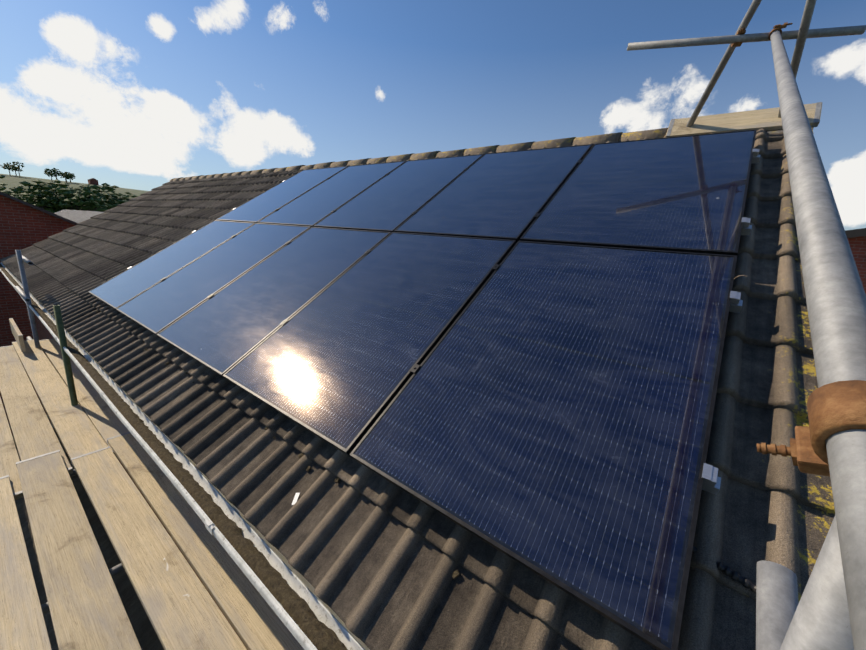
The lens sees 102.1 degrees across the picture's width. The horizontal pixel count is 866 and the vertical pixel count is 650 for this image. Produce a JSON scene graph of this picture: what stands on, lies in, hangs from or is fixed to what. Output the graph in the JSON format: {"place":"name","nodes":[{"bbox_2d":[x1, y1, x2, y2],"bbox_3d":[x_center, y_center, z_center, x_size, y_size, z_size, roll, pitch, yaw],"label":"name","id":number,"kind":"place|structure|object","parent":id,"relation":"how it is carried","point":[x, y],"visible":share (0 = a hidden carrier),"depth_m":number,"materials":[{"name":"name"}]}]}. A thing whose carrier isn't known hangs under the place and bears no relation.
{"place":"outdoors","nodes":[
{"label":"outdoors","id":0,"kind":"place"},
{"bbox_2d":[0,195,75,435],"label":"neighbour house walls","id":1,"kind":"structure","parent":0,"point":[22,226],"depth_m":9.73,"materials":[{"name":"red brick"}]},
{"bbox_2d":[0,191,76,224],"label":"neighbour roof","id":2,"kind":"structure","parent":1,"relation":"on","point":[36,207],"depth_m":9.63,"materials":[{"name":"grey tile"}]},
{"bbox_2d":[0,174,148,197],"bbox_3d":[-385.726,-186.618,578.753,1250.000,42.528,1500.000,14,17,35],"label":"hillside","id":3,"kind":"structure","parent":0,"point":[11,181],"depth_m":350.51,"materials":[{"name":"green plant"}]},
{"bbox_2d":[9,167,112,210],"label":"tree trunks","id":4,"kind":"object","parent":3,"relation":"on","point":[76,206],"visible":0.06,"depth_m":100.80,"materials":[{"name":"brown plant"}]},
{"bbox_2d":[0,162,137,212],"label":"trees","id":5,"kind":"object","parent":4,"relation":"on","point":[41,193],"visible":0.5,"depth_m":97.69,"materials":[{"name":"green plant"}]},
{"bbox_2d":[88,178,98,184],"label":"hill house walls","id":6,"kind":"structure","parent":3,"relation":"on","point":[92,181],"depth_m":422.67,"materials":[{"name":"red brick"}]},
{"bbox_2d":[54,209,103,222],"bbox_3d":[-26.416,-7.436,26.853,16.500,2.534,8.500,14,17,35],"label":"neighbour roof","id":7,"kind":"object","parent":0,"point":[77,216],"visible":0.17,"depth_m":25.44,"materials":[{"name":"grey tile"}]},
{"bbox_2d":[33,312,247,649],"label":"house walls","id":8,"kind":"structure","parent":0,"point":[43,332],"depth_m":7.37,"materials":[{"name":"red brick"}]},
{"bbox_2d":[15,428,163,649],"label":"lean to roof","id":9,"kind":"object","parent":8,"relation":"attached to","point":[145,633],"depth_m":2.65,"materials":[{"name":"tile"}]},
{"bbox_3d":[-2.449,-1.784,6.927,13.440,2.353,7.246,14,17,35],"label":"roof deck","id":10,"kind":"object","parent":8,"relation":"on","visible":0},
{"bbox_2d":[4,265,369,649],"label":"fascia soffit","id":11,"kind":"structure","parent":10,"relation":"attached to","point":[310,587],"depth_m":1.49,"materials":[{"name":"white paint"}]},
{"bbox_2d":[0,262,364,649],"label":"gutter","id":12,"kind":"object","parent":11,"relation":"attached to","point":[320,610],"visible":0.58,"depth_m":1.56,"materials":[{"name":"plastic"}]},
{"bbox_2d":[0,264,347,649],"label":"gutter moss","id":13,"kind":"object","parent":12,"relation":"in","point":[320,635],"visible":0.75,"depth_m":1.53,"materials":[{"name":"plant"}]},
{"bbox_2d":[0,128,834,649],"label":"roof tiles","id":14,"kind":"object","parent":10,"relation":"on","point":[374,558],"visible":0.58,"depth_m":1.37,"materials":[{"name":"tile"}]},
{"bbox_2d":[96,311,459,579],"bbox_3d":[-1.415,0.311,2.386,5.741,0.226,0.331,14,17,35],"label":"moss","id":15,"kind":"object","parent":14,"relation":"on","point":[455,574],"visible":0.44,"depth_m":1.61,"materials":[{"name":"green plant"}]},
{"bbox_2d":[291,493,299,504],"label":"tile label scraps","id":16,"kind":"object","parent":14,"relation":"on","point":[296,496],"visible":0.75,"depth_m":1.51,"materials":[{"name":"white paper"}]},
{"bbox_2d":[89,130,755,649],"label":"solar panel frames","id":17,"kind":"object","parent":14,"relation":"on","point":[387,404],"visible":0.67,"depth_m":1.82,"materials":[{"name":"black metal"}]},
{"bbox_2d":[160,160,581,372],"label":"clamps","id":18,"kind":"object","parent":17,"relation":"attached to","point":[414,368],"visible":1,"depth_m":2.51,"materials":[{"name":"black metal"}]},
{"bbox_2d":[90,131,753,648],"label":"solar panels","id":19,"kind":"object","parent":17,"relation":"in","point":[548,411],"visible":1,"depth_m":1.83,"materials":[{"name":"blue glass"}]},
{"bbox_2d":[127,149,759,494],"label":"panel end clamps","id":20,"kind":"object","parent":17,"relation":"attached to","point":[711,481],"visible":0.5,"depth_m":1.51,"materials":[{"name":"silver metal"}]},
{"bbox_2d":[692,546,755,593],"bbox_3d":[0.755,0.760,1.073,0.895,0.397,0.114,15,17,37],"label":"cable conduit","id":21,"kind":"object","parent":14,"relation":"on","point":[745,582],"visible":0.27,"depth_m":0.95,"materials":[{"name":"black plastic"}]},
{"bbox_2d":[169,127,813,181],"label":"ridge tiles","id":22,"kind":"object","parent":10,"relation":"on","point":[622,136],"visible":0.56,"depth_m":4.37,"materials":[{"name":"brown tile"}]},
{"bbox_2d":[665,103,821,136],"bbox_3d":[2.575,-1.714,2.966,0.990,0.198,0.166,14,17,35],"label":"ridge board","id":23,"kind":"object","parent":22,"relation":"on","point":[768,119],"visible":0.6,"depth_m":2.96,"materials":[{"name":"beige wood"}]},
{"bbox_2d":[666,102,821,136],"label":"ridge board bands","id":24,"kind":"object","parent":23,"relation":"attached to","point":[817,114],"visible":0.75,"depth_m":2.69,"materials":[{"name":"metal"}]},
{"bbox_2d":[766,127,812,133],"bbox_3d":[-2.372,-2.854,6.646,13.464,0.077,0.410,14,17,35],"label":"ridge mortar","id":25,"kind":"object","parent":10,"relation":"on","point":[775,131],"visible":0.02,"depth_m":2.78,"materials":[{"name":"grey concrete"}]},
{"bbox_2d":[0,0,865,229],"label":"sky","id":26,"kind":"structure","parent":0,"point":[144,95],"materials":[{"name":"blue"}]},
{"bbox_2d":[847,236,865,293],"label":"neighbour walls","id":27,"kind":"structure","parent":0,"point":[857,246],"depth_m":8.31,"materials":[{"name":"red brick"}]},
{"bbox_2d":[845,228,865,237],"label":"neighbouring roof","id":28,"kind":"structure","parent":27,"relation":"on","point":[856,233],"depth_m":8.11,"materials":[{"name":"grey tile"}]},
{"bbox_3d":[-4.819,0.774,3.449,4.189,0.041,0.240,14,17,35],"label":"scaffold board","id":29,"kind":"object","parent":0,"visible":0},
{"bbox_2d":[0,477,51,649],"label":"scaffold board","id":30,"kind":"object","parent":29,"relation":"on","point":[22,624],"visible":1,"depth_m":1.76,"materials":[{"name":"brown wood"}]},
{"label":"ground","id":31,"kind":"structure","parent":0,"visible":0},
{"bbox_2d":[53,305,77,405],"bbox_3d":[-3.781,2.537,3.992,0.048,5.620,0.048,14,17,35],"label":"scaffold pole","id":32,"kind":"object","parent":31,"relation":"on","point":[65,356],"visible":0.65,"depth_m":3.43,"materials":[{"name":"grey metal"}]},
{"bbox_2d":[9,250,853,649],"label":"scaffold tubes","id":33,"kind":"object","parent":31,"relation":"on","point":[821,618],"visible":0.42,"depth_m":0.34,"materials":[{"name":"metal"}]},
{"bbox_2d":[0,397,23,499],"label":"scaffold board","id":34,"kind":"object","parent":33,"relation":"on","point":[9,457],"visible":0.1,"depth_m":2.76,"materials":[{"name":"brown wood"}]},
{"bbox_2d":[17,452,141,649],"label":"scaffold board","id":35,"kind":"object","parent":34,"relation":"on","point":[87,609],"visible":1,"depth_m":1.89,"materials":[{"name":"brown wood"}]},
{"bbox_2d":[16,450,59,465],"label":"scaffold board bands","id":36,"kind":"object","parent":35,"relation":"on","point":[37,457],"visible":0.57,"depth_m":2.71,"materials":[{"name":"metal"}]},
{"bbox_2d":[0,346,72,473],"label":"scaffold board","id":37,"kind":"object","parent":33,"relation":"on","point":[34,434],"visible":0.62,"depth_m":3.36,"materials":[{"name":"brown wood"}]},
{"bbox_2d":[12,340,107,459],"bbox_3d":[-4.356,0.680,3.975,4.301,0.038,0.241,14,17,35],"label":"scaffold board","id":38,"kind":"object","parent":33,"relation":"on","point":[77,432],"visible":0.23,"depth_m":3.52,"materials":[{"name":"brown wood"}]},
{"bbox_2d":[9,319,25,351],"bbox_3d":[-5.935,0.128,4.994,1.200,0.225,0.038,14,17,35],"label":"scaffold board","id":39,"kind":"object","parent":38,"relation":"on","point":[16,332],"depth_m":4.80,"materials":[{"name":"wood"}]},
{"bbox_2d":[72,448,246,649],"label":"scaffold board","id":40,"kind":"object","parent":38,"relation":"on","point":[181,609],"visible":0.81,"depth_m":1.94,"materials":[{"name":"brown wood"}]},
{"bbox_2d":[71,447,109,464],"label":"scaffold board bands","id":41,"kind":"object","parent":40,"relation":"on","point":[88,453],"visible":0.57,"depth_m":2.80,"materials":[{"name":"metal"}]},
{"bbox_2d":[39,339,128,455],"bbox_3d":[-4.215,0.645,4.159,4.100,0.038,0.227,14,17,35],"label":"scaffold board","id":42,"kind":"object","parent":33,"relation":"on","point":[102,416],"visible":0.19,"depth_m":3.69,"materials":[{"name":"brown wood"}]},
{"bbox_2d":[108,433,303,649],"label":"scaffold board","id":43,"kind":"object","parent":42,"relation":"on","point":[254,620],"visible":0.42,"depth_m":2.00,"materials":[{"name":"brown wood"}]},
{"bbox_2d":[107,432,129,442],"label":"scaffold board bands","id":44,"kind":"object","parent":43,"relation":"on","point":[117,436],"visible":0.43,"depth_m":3.04,"materials":[{"name":"metal"}]},
{"bbox_2d":[627,0,865,649],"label":"gable rail tubes","id":45,"kind":"object","parent":33,"relation":"attached to","point":[835,294],"visible":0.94,"depth_m":0.48,"materials":[{"name":"metal"}]},
{"bbox_2d":[731,22,865,476],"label":"gable rail couplers","id":46,"kind":"object","parent":45,"relation":"attached to","point":[835,407],"visible":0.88,"depth_m":0.32,"materials":[{"name":"orange metal"}]}
]}

